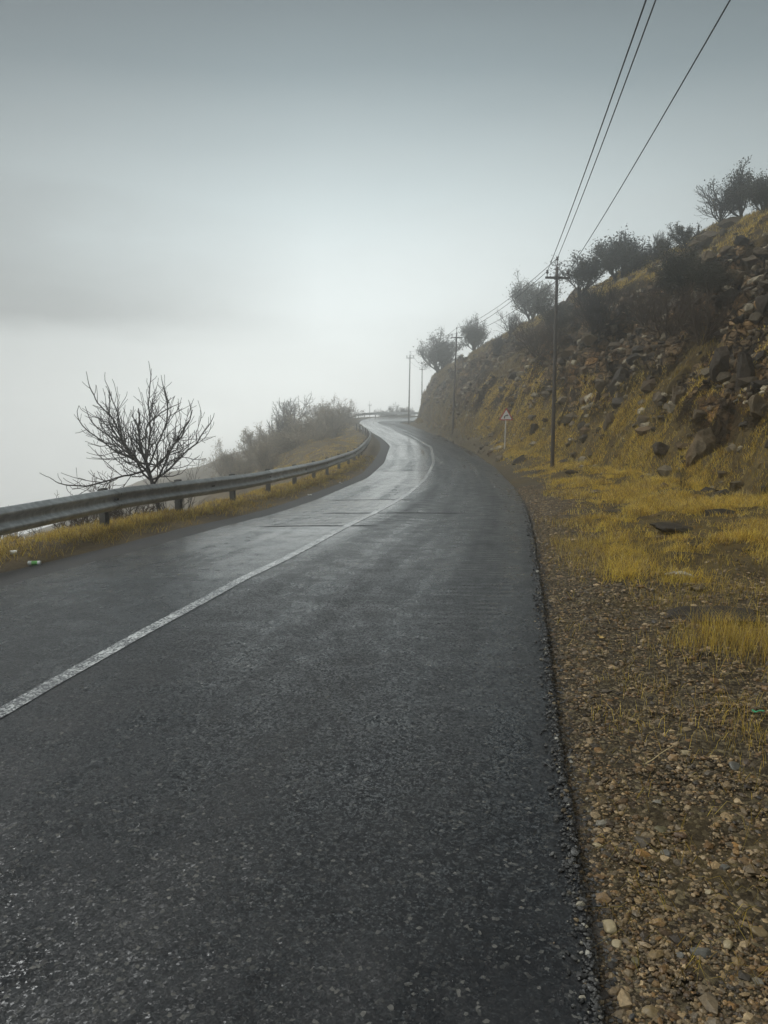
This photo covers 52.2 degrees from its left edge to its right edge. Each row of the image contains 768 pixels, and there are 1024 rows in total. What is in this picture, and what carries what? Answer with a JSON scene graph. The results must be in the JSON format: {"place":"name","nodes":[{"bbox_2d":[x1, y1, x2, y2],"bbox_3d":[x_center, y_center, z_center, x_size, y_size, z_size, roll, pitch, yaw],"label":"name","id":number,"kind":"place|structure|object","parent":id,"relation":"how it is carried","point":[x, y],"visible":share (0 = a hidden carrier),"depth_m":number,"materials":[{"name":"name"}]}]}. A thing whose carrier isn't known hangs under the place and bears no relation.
{"place":"outdoors","nodes":[
{"label":"outdoors","id":0,"kind":"place"},
{"bbox_2d":[0,415,416,572],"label":"valley ground","id":1,"kind":"structure","parent":0,"point":[373,448],"depth_m":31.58,"materials":[{"name":"plant"}]},
{"bbox_2d":[0,505,33,539],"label":"shrub","id":2,"kind":"object","parent":1,"relation":"on","point":[15,534],"visible":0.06,"depth_m":14.26,"materials":[{"name":"grey plant"}]},
{"bbox_2d":[26,521,65,534],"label":"shrub","id":3,"kind":"object","parent":1,"relation":"on","point":[59,523],"visible":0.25,"depth_m":13.65,"materials":[{"name":"grey plant"}]},
{"bbox_2d":[53,468,129,528],"bbox_3d":[-5.854,0.035,15.504,1.598,1.850,1.885,-3,9,-18],"label":"shrub","id":4,"kind":"object","parent":1,"relation":"on","point":[87,520],"visible":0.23,"depth_m":15.36,"materials":[{"name":"grey plant"}]},
{"bbox_2d":[40,361,214,510],"bbox_3d":[-5.082,-1.301,16.453,3.046,3.700,3.108,0,8,0],"label":"bare tree","id":5,"kind":"object","parent":1,"relation":"on","point":[129,451],"visible":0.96,"depth_m":16.67,"materials":[{"name":"brown plant"}]},
{"bbox_2d":[97,485,159,519],"bbox_3d":[-5.335,0.015,16.379,1.611,1.292,1.474,-2,9,-14],"label":"shrub","id":6,"kind":"object","parent":1,"relation":"on","point":[136,510],"visible":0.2,"depth_m":16.30,"materials":[{"name":"grey plant"}]},
{"bbox_2d":[145,452,203,510],"bbox_3d":[-4.876,-0.456,18.462,1.438,1.867,1.560,2,9,14],"label":"shrub","id":7,"kind":"object","parent":1,"relation":"on","point":[184,501],"visible":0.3,"depth_m":18.39,"materials":[{"name":"grey plant"}]},
{"bbox_2d":[0,424,370,535],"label":"guardrail","id":8,"kind":"object","parent":1,"relation":"on","point":[102,502],"visible":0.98,"depth_m":14.73,"materials":[{"name":"metal"}]},
{"bbox_2d":[0,418,389,587],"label":"road shoulder","id":9,"kind":"object","parent":1,"relation":"on","point":[15,576],"visible":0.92,"depth_m":12.96},
{"bbox_2d":[27,561,40,564],"bbox_3d":[-4.632,0.676,10.392,0.162,0.063,0.061,-1,8,-9],"label":"drink can","id":10,"kind":"object","parent":9,"relation":"on","point":[33,562],"visible":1,"depth_m":10.37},
{"bbox_2d":[196,437,258,477],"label":"shrub","id":11,"kind":"object","parent":1,"relation":"on","point":[235,467],"visible":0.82,"depth_m":64.36,"materials":[{"name":"grey plant"}]},
{"bbox_2d":[235,422,278,472],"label":"shrub","id":12,"kind":"object","parent":1,"relation":"on","point":[248,437],"visible":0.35,"depth_m":66.43,"materials":[{"name":"grey plant"}]},
{"bbox_2d":[235,435,283,472],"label":"shrub","id":13,"kind":"object","parent":1,"relation":"on","point":[263,456],"visible":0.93,"depth_m":59.82,"materials":[{"name":"grey plant"}]},
{"bbox_2d":[261,412,292,455],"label":"tree","id":14,"kind":"object","parent":1,"relation":"on","point":[277,426],"visible":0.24,"depth_m":73.02,"materials":[{"name":"grey plant"}]},
{"bbox_2d":[254,416,310,455],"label":"shrub","id":15,"kind":"object","parent":1,"relation":"on","point":[271,434],"visible":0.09,"depth_m":72.62,"materials":[{"name":"grey plant"}]},
{"bbox_2d":[270,392,314,429],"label":"tree","id":16,"kind":"object","parent":1,"relation":"on","point":[283,409],"visible":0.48,"depth_m":82.04,"materials":[{"name":"grey plant"}]},
{"bbox_2d":[264,426,333,451],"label":"shrub","id":17,"kind":"object","parent":1,"relation":"on","point":[289,441],"visible":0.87,"depth_m":62.07,"materials":[{"name":"grey plant"}]},
{"bbox_2d":[269,403,333,444],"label":"shrub","id":18,"kind":"object","parent":1,"relation":"on","point":[297,422],"visible":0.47,"depth_m":73.11,"materials":[{"name":"grey plant"}]},
{"bbox_2d":[303,401,345,438],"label":"shrub","id":19,"kind":"object","parent":1,"relation":"on","point":[336,427],"visible":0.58,"depth_m":78.70,"materials":[{"name":"grey plant"}]},
{"bbox_2d":[301,392,350,427],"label":"shrub","id":20,"kind":"object","parent":1,"relation":"on","point":[315,410],"visible":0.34,"depth_m":86.24,"materials":[{"name":"grey plant"}]},
{"bbox_2d":[329,400,366,425],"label":"shrub","id":21,"kind":"object","parent":1,"relation":"on","point":[348,417],"visible":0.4,"depth_m":93.09,"materials":[{"name":"grey plant"}]},
{"bbox_2d":[374,402,398,416],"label":"shrub","id":22,"kind":"object","parent":1,"relation":"on","point":[391,409],"visible":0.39,"depth_m":132.88,"materials":[{"name":"grey plant"}]},
{"bbox_2d":[355,412,418,418],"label":"guardrail","id":23,"kind":"object","parent":1,"relation":"on","point":[383,413],"visible":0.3,"depth_m":124.37,"materials":[{"name":"metal"}]},
{"bbox_2d":[397,407,414,415],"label":"shrub","id":24,"kind":"object","parent":1,"relation":"on","point":[403,410],"visible":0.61,"depth_m":132.17,"materials":[{"name":"grey plant"}]},
{"bbox_2d":[0,417,604,1023],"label":"road","id":25,"kind":"structure","parent":0,"point":[310,785],"depth_m":4.37,"materials":[{"name":"asphalt"}]},
{"bbox_2d":[0,421,434,717],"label":"road marking","id":26,"kind":"object","parent":25,"relation":"on","point":[21,700],"visible":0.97,"depth_m":7.22,"materials":[{"name":"white paint"}]},
{"bbox_2d":[521,501,634,1023],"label":"asphalt crumbs","id":27,"kind":"object","parent":25,"relation":"on","point":[581,905],"visible":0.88,"depth_m":3.73,"materials":[{"name":"stone"}]},
{"bbox_2d":[0,0,767,539],"label":"sky","id":28,"kind":"structure","parent":0,"point":[255,203],"materials":[{"name":"grey"}]},
{"bbox_2d":[407,208,767,1023],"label":"hillside","id":29,"kind":"structure","parent":0,"point":[725,427],"depth_m":8.98,"materials":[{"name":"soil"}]},
{"bbox_2d":[406,354,413,423],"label":"utility pole","id":30,"kind":"object","parent":29,"relation":"on","point":[409,391],"visible":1,"depth_m":94.30,"materials":[{"name":"wood"}]},
{"bbox_2d":[412,325,465,372],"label":"tree","id":31,"kind":"object","parent":29,"relation":"on","point":[443,356],"visible":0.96,"depth_m":87.54,"materials":[{"name":"grey plant"}]},
{"bbox_2d":[451,327,462,437],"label":"utility pole","id":32,"kind":"object","parent":29,"relation":"on","point":[456,337],"visible":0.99,"depth_m":62.68,"materials":[{"name":"wood"}]},
{"bbox_2d":[458,313,492,349],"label":"tree","id":33,"kind":"object","parent":29,"relation":"on","point":[477,338],"visible":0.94,"depth_m":80.27,"materials":[{"name":"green plant"}]},
{"bbox_2d":[491,333,504,350],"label":"tree","id":34,"kind":"object","parent":29,"relation":"on","point":[499,344],"visible":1,"depth_m":67.27,"materials":[{"name":"grey plant"}]},
{"bbox_2d":[499,408,512,448],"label":"road sign","id":35,"kind":"object","parent":29,"relation":"on","point":[506,415],"visible":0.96,"depth_m":42.79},
{"bbox_2d":[496,311,525,340],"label":"tree","id":36,"kind":"object","parent":29,"relation":"on","point":[510,324],"visible":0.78,"depth_m":67.33,"materials":[{"name":"grey plant"}]},
{"bbox_2d":[499,308,559,358],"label":"shrub","id":37,"kind":"object","parent":29,"relation":"on","point":[529,343],"visible":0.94,"depth_m":47.03,"materials":[{"name":"grey plant"}]},
{"bbox_2d":[502,268,564,319],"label":"tree","id":38,"kind":"object","parent":29,"relation":"on","point":[525,296],"visible":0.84,"depth_m":72.33,"materials":[{"name":"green plant"}]},
{"bbox_2d":[529,423,538,435],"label":"rock","id":39,"kind":"object","parent":29,"relation":"on","point":[534,427],"visible":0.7,"depth_m":41.69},
{"bbox_2d":[532,293,574,332],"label":"shrub","id":40,"kind":"object","parent":29,"relation":"on","point":[549,314],"visible":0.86,"depth_m":51.62,"materials":[{"name":"grey plant"}]},
{"bbox_2d":[545,256,569,466],"bbox_3d":[6.789,-5.637,31.279,0.980,8.803,0.232,-1,8,-7],"label":"utility pole","id":41,"kind":"object","parent":29,"relation":"on","point":[556,277],"visible":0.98,"depth_m":31.21,"materials":[{"name":"wood"}]},
{"bbox_2d":[408,0,646,367],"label":"power line","id":42,"kind":"object","parent":41,"relation":"attached to","point":[592,149],"visible":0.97,"depth_m":13.65,"materials":[{"name":"metal"}]},
{"bbox_2d":[410,0,655,363],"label":"power line","id":43,"kind":"object","parent":41,"relation":"attached to","point":[599,150],"visible":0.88,"depth_m":15.19,"materials":[{"name":"metal"}]},
{"bbox_2d":[415,0,730,367],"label":"power line","id":44,"kind":"object","parent":41,"relation":"attached to","point":[642,150],"visible":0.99,"depth_m":13.68,"materials":[{"name":"metal"}]},
{"bbox_2d":[541,326,577,347],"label":"shrub","id":45,"kind":"object","parent":29,"relation":"on","point":[560,339],"visible":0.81,"depth_m":43.89,"materials":[{"name":"grey plant"}]},
{"bbox_2d":[565,470,578,474],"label":"verge rock","id":46,"kind":"object","parent":29,"relation":"on","point":[568,472],"visible":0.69,"depth_m":28.01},
{"bbox_2d":[545,246,616,297],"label":"tree","id":47,"kind":"object","parent":29,"relation":"on","point":[586,271],"visible":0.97,"depth_m":50.85,"materials":[{"name":"grey plant"}]},
{"bbox_2d":[579,366,588,377],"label":"rock","id":48,"kind":"object","parent":29,"relation":"on","point":[584,370],"visible":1,"depth_m":37.52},
{"bbox_2d":[581,333,597,345],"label":"rock","id":49,"kind":"object","parent":29,"relation":"on","point":[587,339],"visible":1,"depth_m":40.89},
{"bbox_2d":[422,217,767,520],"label":"rubble","id":50,"kind":"object","parent":29,"relation":"on","point":[760,280],"visible":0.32,"depth_m":33.21,"materials":[{"name":"stone"}]},
{"bbox_2d":[567,284,624,340],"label":"tree","id":51,"kind":"object","parent":29,"relation":"on","point":[592,313],"visible":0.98,"depth_m":40.55,"materials":[{"name":"black plant"}]},
{"bbox_2d":[595,379,606,392],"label":"rock","id":52,"kind":"object","parent":29,"relation":"on","point":[600,384],"visible":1,"depth_m":34.17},
{"bbox_2d":[596,819,617,826],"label":"stone","id":53,"kind":"object","parent":29,"relation":"on","point":[602,823],"visible":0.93,"depth_m":4.01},
{"bbox_2d":[601,919,616,933],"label":"stone","id":54,"kind":"object","parent":29,"relation":"on","point":[609,926],"visible":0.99,"depth_m":3.21,"materials":[{"name":"stone"}]},
{"bbox_2d":[603,412,614,431],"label":"rock","id":55,"kind":"object","parent":29,"relation":"on","point":[609,418],"visible":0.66,"depth_m":31.50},
{"bbox_2d":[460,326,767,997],"bbox_3d":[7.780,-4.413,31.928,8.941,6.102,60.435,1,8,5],"label":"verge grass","id":56,"kind":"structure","parent":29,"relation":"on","point":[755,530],"depth_m":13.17,"materials":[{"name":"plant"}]},
{"bbox_2d":[612,939,621,948],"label":"stone","id":57,"kind":"object","parent":29,"relation":"on","point":[616,943],"visible":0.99,"depth_m":3.13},
{"bbox_2d":[604,509,631,513],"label":"verge rock","id":58,"kind":"object","parent":29,"relation":"on","point":[615,511],"visible":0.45,"depth_m":16.14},
{"bbox_2d":[585,225,653,282],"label":"tree","id":59,"kind":"object","parent":29,"relation":"on","point":[626,253],"visible":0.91,"depth_m":54.85,"materials":[{"name":"grey plant"}]},
{"bbox_2d":[609,367,629,396],"bbox_3d":[10.063,-5.480,33.609,0.630,1.438,0.822,-8,12,-44],"label":"rock","id":60,"kind":"object","parent":29,"relation":"on","point":[621,374],"visible":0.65,"depth_m":33.38,"materials":[{"name":"stone"}]},
{"bbox_2d":[626,353,640,365],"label":"rock","id":61,"kind":"object","parent":29,"relation":"on","point":[631,358],"visible":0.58,"depth_m":32.28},
{"bbox_2d":[631,956,639,965],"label":"stone","id":62,"kind":"object","parent":29,"relation":"on","point":[635,959],"visible":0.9,"depth_m":3.03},
{"bbox_2d":[514,433,767,1023],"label":"gravel","id":63,"kind":"structure","parent":29,"relation":"on","point":[707,1000],"depth_m":4.12,"materials":[{"name":"gravel"}]},
{"bbox_2d":[637,415,649,426],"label":"rock","id":64,"kind":"object","parent":29,"relation":"on","point":[643,419],"visible":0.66,"depth_m":27.62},
{"bbox_2d":[635,849,651,856],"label":"stone","id":65,"kind":"object","parent":29,"relation":"on","point":[646,854],"visible":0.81,"depth_m":3.76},
{"bbox_2d":[618,277,674,328],"bbox_3d":[12.281,-9.594,36.099,3.161,2.487,2.678,6,10,35],"label":"shrub","id":66,"kind":"object","parent":29,"relation":"on","point":[638,305],"visible":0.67,"depth_m":36.03,"materials":[{"name":"brown plant"}]},
{"bbox_2d":[641,1005,659,1018],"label":"stone","id":67,"kind":"object","parent":29,"relation":"on","point":[650,1011],"visible":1,"depth_m":2.78,"materials":[{"name":"stone"}]},
{"bbox_2d":[645,231,664,262],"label":"tree","id":68,"kind":"object","parent":29,"relation":"on","point":[655,251],"visible":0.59,"depth_m":52.57,"materials":[{"name":"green plant"}]},
{"bbox_2d":[652,391,666,405],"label":"rock","id":69,"kind":"object","parent":29,"relation":"on","point":[658,397],"visible":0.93,"depth_m":28.19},
{"bbox_2d":[652,442,669,454],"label":"rock","id":70,"kind":"object","parent":29,"relation":"on","point":[660,448],"visible":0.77,"depth_m":24.21,"materials":[{"name":"stone"}]},
{"bbox_2d":[654,825,667,833],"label":"stone","id":71,"kind":"object","parent":29,"relation":"on","point":[663,829],"visible":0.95,"depth_m":3.96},
{"bbox_2d":[660,849,670,856],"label":"stone","id":72,"kind":"object","parent":29,"relation":"on","point":[667,852],"visible":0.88,"depth_m":3.77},
{"bbox_2d":[656,235,677,254],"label":"tree","id":73,"kind":"object","parent":29,"relation":"on","point":[662,244],"visible":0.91,"depth_m":48.64,"materials":[{"name":"grey plant"}]},
{"bbox_2d":[631,278,710,349],"bbox_3d":[11.716,-7.837,31.171,3.355,3.128,3.668,8,11,44],"label":"shrub","id":74,"kind":"object","parent":29,"relation":"on","point":[666,326],"visible":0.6,"depth_m":31.09,"materials":[{"name":"brown plant"}]},
{"bbox_2d":[642,244,700,292],"bbox_3d":[13.956,-11.671,38.088,2.926,2.792,2.862,5,10,33],"label":"tree","id":75,"kind":"object","parent":29,"relation":"on","point":[663,260],"visible":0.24,"depth_m":37.83,"materials":[{"name":"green plant"}]},
{"bbox_2d":[650,522,692,534],"bbox_3d":[4.824,0.293,13.052,0.788,0.243,0.601,1,14,-20],"label":"verge rock","id":76,"kind":"object","parent":29,"relation":"on","point":[668,527],"visible":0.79,"depth_m":12.85,"materials":[{"name":"stone"}]},
{"bbox_2d":[672,385,686,404],"bbox_3d":[9.499,-3.608,25.259,0.455,0.946,0.375,1,8,6],"label":"rock","id":77,"kind":"object","parent":29,"relation":"on","point":[678,393],"visible":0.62,"depth_m":25.11,"materials":[{"name":"stone"}]},
{"bbox_2d":[673,832,686,838],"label":"stone","id":78,"kind":"object","parent":29,"relation":"on","point":[679,834],"visible":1,"depth_m":3.91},
{"bbox_2d":[675,469,691,488],"bbox_3d":[7.673,-0.840,20.141,0.407,0.638,0.630,1,8,8],"label":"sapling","id":79,"kind":"object","parent":29,"relation":"on","point":[685,477],"visible":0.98,"depth_m":20.11,"materials":[{"name":"plant"}]},
{"bbox_2d":[663,220,705,248],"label":"tree","id":80,"kind":"object","parent":29,"relation":"on","point":[679,232],"visible":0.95,"depth_m":48.43,"materials":[{"name":"grey plant"}]},
{"bbox_2d":[649,238,728,300],"bbox_3d":[12.609,-9.837,31.999,3.372,2.513,2.264,1,8,4],"label":"shrub","id":81,"kind":"object","parent":29,"relation":"on","point":[673,273],"visible":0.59,"depth_m":31.95,"materials":[{"name":"black plant"}]},
{"bbox_2d":[687,240,700,248],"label":"rock","id":82,"kind":"object","parent":29,"relation":"on","point":[695,242],"visible":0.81,"depth_m":47.12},
{"bbox_2d":[692,409,707,422],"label":"rock","id":83,"kind":"object","parent":29,"relation":"on","point":[699,414],"visible":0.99,"depth_m":23.39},
{"bbox_2d":[690,584,709,591],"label":"verge rock","id":84,"kind":"object","parent":29,"relation":"on","point":[697,588],"visible":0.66,"depth_m":8.85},
{"bbox_2d":[685,427,715,467],"bbox_3d":[8.897,-1.705,21.928,0.865,1.320,0.642,-5,9,-29],"label":"rock","id":85,"kind":"object","parent":29,"relation":"on","point":[703,443],"visible":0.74,"depth_m":21.72,"materials":[{"name":"stone"}]},
{"bbox_2d":[690,947,710,958],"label":"stone","id":86,"kind":"object","parent":29,"relation":"on","point":[702,952],"visible":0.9,"depth_m":3.07,"materials":[{"name":"stone"}]},
{"bbox_2d":[660,274,744,348],"bbox_3d":[11.687,-7.458,28.905,2.340,2.934,2.434,-2,8,-12],"label":"shrub","id":87,"kind":"object","parent":29,"relation":"on","point":[700,332],"visible":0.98,"depth_m":28.88,"materials":[{"name":"brown plant"}]},
{"bbox_2d":[695,231,718,247],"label":"rock","id":88,"kind":"object","parent":29,"relation":"on","point":[706,238],"visible":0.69,"depth_m":47.21,"materials":[{"name":"stone"}]},
{"bbox_2d":[704,889,713,894],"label":"stone","id":89,"kind":"object","parent":29,"relation":"on","point":[708,892],"visible":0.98,"depth_m":3.47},
{"bbox_2d":[702,250,716,262],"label":"rock","id":90,"kind":"object","parent":29,"relation":"on","point":[708,256],"visible":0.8,"depth_m":32.29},
{"bbox_2d":[687,257,740,296],"bbox_3d":[12.444,-8.982,30.074,1.560,1.647,1.942,-2,9,-14],"label":"shrub","id":91,"kind":"object","parent":29,"relation":"on","point":[713,272],"visible":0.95,"depth_m":29.89,"materials":[{"name":"plant"}]},
{"bbox_2d":[667,606,762,623],"bbox_3d":[3.255,1.051,7.788,0.852,0.130,0.652,2,8,12],"label":"verge rock","id":92,"kind":"object","parent":29,"relation":"on","point":[673,612],"visible":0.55,"depth_m":7.76,"materials":[{"name":"stone"}]},
{"bbox_2d":[695,184,738,227],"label":"tree","id":93,"kind":"object","parent":29,"relation":"on","point":[721,212],"visible":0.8,"depth_m":49.66,"materials":[{"name":"grey plant"}]},
{"bbox_2d":[709,346,729,381],"bbox_3d":[10.258,-4.506,23.972,0.597,1.168,0.452,-1,8,-8],"label":"rock","id":94,"kind":"object","parent":29,"relation":"on","point":[719,362],"visible":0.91,"depth_m":23.85,"materials":[{"name":"stone"}]},
{"bbox_2d":[705,394,735,409],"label":"shrub","id":95,"kind":"object","parent":29,"relation":"on","point":[721,400],"visible":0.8,"depth_m":21.78,"materials":[{"name":"brown plant"}]},
{"bbox_2d":[717,470,726,478],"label":"rock","id":96,"kind":"object","parent":29,"relation":"on","point":[720,473],"visible":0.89,"depth_m":19.77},
{"bbox_2d":[719,246,732,254],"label":"rock","id":97,"kind":"object","parent":29,"relation":"on","point":[724,250],"visible":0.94,"depth_m":34.73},
{"bbox_2d":[723,939,732,949],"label":"stone","id":98,"kind":"object","parent":29,"relation":"on","point":[727,944],"visible":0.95,"depth_m":3.12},
{"bbox_2d":[717,216,742,228],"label":"rock","id":99,"kind":"object","parent":29,"relation":"on","point":[727,222],"visible":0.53,"depth_m":48.90,"materials":[{"name":"stone"}]},
{"bbox_2d":[703,155,765,216],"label":"tree","id":100,"kind":"object","parent":29,"relation":"on","point":[737,185],"visible":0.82,"depth_m":48.59,"materials":[{"name":"grey plant"}]},
{"bbox_2d":[728,761,740,770],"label":"stone","id":101,"kind":"object","parent":29,"relation":"on","point":[735,766],"visible":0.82,"depth_m":4.60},
{"bbox_2d":[725,269,744,286],"bbox_3d":[14.008,-9.276,31.021,0.904,0.714,0.670,9,2,-23],"label":"rock","id":102,"kind":"object","parent":29,"relation":"on","point":[739,279],"visible":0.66,"depth_m":30.86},
{"bbox_2d":[729,481,744,492],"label":"rock","id":103,"kind":"object","parent":29,"relation":"on","point":[733,484],"visible":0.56,"depth_m":18.38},
{"bbox_2d":[736,353,755,391],"bbox_3d":[9.921,-3.605,21.545,0.318,1.531,0.466,-7,11,-40],"label":"rock","id":104,"kind":"object","parent":29,"relation":"on","point":[745,366],"visible":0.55,"depth_m":21.44,"materials":[{"name":"stone"}]},
{"bbox_2d":[742,256,759,268],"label":"rock","id":105,"kind":"object","parent":29,"relation":"on","point":[749,262],"visible":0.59,"depth_m":33.57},
{"bbox_2d":[736,169,767,211],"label":"tree","id":106,"kind":"object","parent":29,"relation":"on","point":[758,194],"visible":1,"depth_m":45.13,"materials":[{"name":"grey plant"}]},
{"bbox_2d":[748,394,767,417],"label":"rock","id":107,"kind":"object","parent":29,"relation":"on","point":[756,402],"visible":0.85,"depth_m":19.75,"materials":[{"name":"stone"}]},
{"bbox_2d":[748,926,767,937],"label":"stone","id":108,"kind":"object","parent":29,"relation":"on","point":[756,931],"visible":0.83,"depth_m":3.22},
{"bbox_2d":[752,977,763,984],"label":"stone","id":109,"kind":"object","parent":29,"relation":"on","point":[760,981],"visible":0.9,"depth_m":2.93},
{"bbox_2d":[753,247,767,256],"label":"rock","id":110,"kind":"object","parent":29,"relation":"on","point":[759,251],"visible":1,"depth_m":30.74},
{"bbox_2d":[755,295,767,313],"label":"rock","id":111,"kind":"object","parent":29,"relation":"on","point":[761,302],"visible":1,"depth_m":24.06,"materials":[{"name":"stone"}]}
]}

